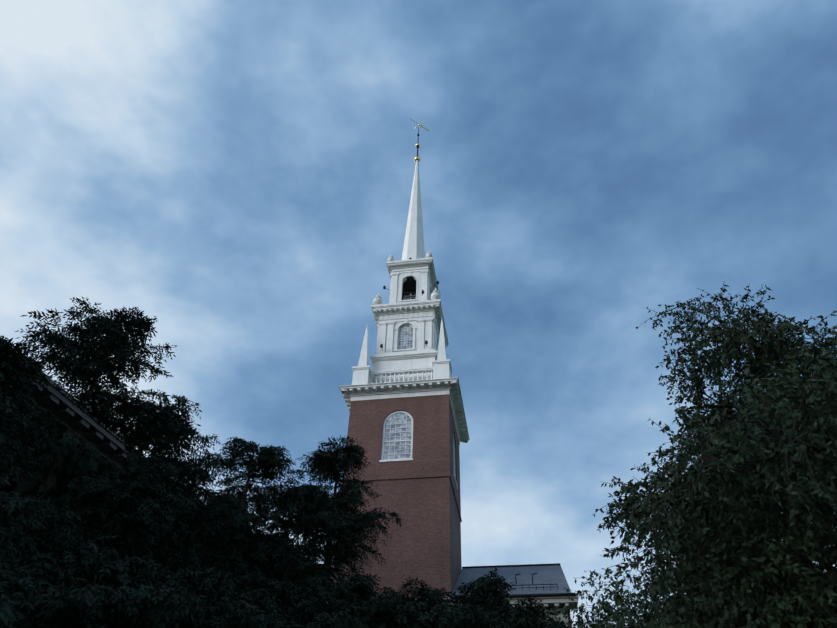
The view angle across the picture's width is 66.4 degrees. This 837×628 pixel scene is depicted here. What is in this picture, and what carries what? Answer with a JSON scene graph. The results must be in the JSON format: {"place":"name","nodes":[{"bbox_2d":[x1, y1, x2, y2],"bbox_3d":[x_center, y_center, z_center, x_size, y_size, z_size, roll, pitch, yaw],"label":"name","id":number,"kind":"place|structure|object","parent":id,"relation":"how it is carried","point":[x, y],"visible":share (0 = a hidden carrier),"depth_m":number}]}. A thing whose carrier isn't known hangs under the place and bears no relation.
{"place":"outdoors","nodes":[
{"label":"outdoors","id":0,"kind":"place"},
{"bbox_2d":[0,437,98,523],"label":"church brick walls","id":1,"kind":"structure","parent":0,"point":[7,482],"depth_m":19.90},
{"bbox_2d":[0,338,249,563],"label":"church wing cornice","id":2,"kind":"structure","parent":1,"relation":"on","point":[90,431],"depth_m":22.05},
{"bbox_2d":[4,505,578,626],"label":"church cornices","id":3,"kind":"object","parent":1,"relation":"on","point":[556,603],"depth_m":28.35},
{"bbox_2d":[302,565,570,599],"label":"church slate roofs","id":4,"kind":"structure","parent":3,"relation":"on","point":[550,574],"depth_m":32.70},
{"bbox_2d":[450,563,575,627],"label":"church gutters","id":5,"kind":"object","parent":4,"relation":"attached to","point":[542,595],"visible":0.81,"depth_m":29.66},
{"bbox_2d":[0,297,578,627],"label":"trees","id":6,"kind":"object","parent":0,"point":[126,603],"depth_m":16.70},
{"bbox_2d":[333,395,461,598],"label":"brick tower","id":7,"kind":"structure","parent":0,"point":[421,498],"depth_m":33.57},
{"bbox_2d":[339,160,469,490],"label":"steeple","id":8,"kind":"object","parent":7,"relation":"on","point":[420,367],"visible":0.77,"depth_m":41.02},
{"bbox_2d":[402,276,415,299],"bbox_3d":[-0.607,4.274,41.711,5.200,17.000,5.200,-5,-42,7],"label":"belfry opening","id":9,"kind":"object","parent":8,"relation":"in","point":[409,284],"visible":0.02,"depth_m":46.84},
{"bbox_2d":[380,125,438,349],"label":"tower ironwork","id":10,"kind":"object","parent":8,"relation":"attached to","point":[411,296],"visible":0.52,"depth_m":45.22},
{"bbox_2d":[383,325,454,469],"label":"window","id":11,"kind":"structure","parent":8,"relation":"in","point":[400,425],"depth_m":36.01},
{"bbox_2d":[411,119,429,161],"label":"weather vane","id":12,"kind":"object","parent":8,"relation":"on","point":[417,157],"visible":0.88,"depth_m":58.92},
{"bbox_2d":[365,459,460,504],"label":"tower stone bands","id":13,"kind":"object","parent":7,"relation":"attached to","point":[414,460],"visible":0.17,"depth_m":34.62},
{"bbox_2d":[0,0,836,627],"label":"sky","id":14,"kind":"structure","parent":0,"point":[238,175]},
{"bbox_2d":[540,281,836,627],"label":"broadleaf trees","id":15,"kind":"object","parent":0,"point":[785,605],"depth_m":12.03}
]}

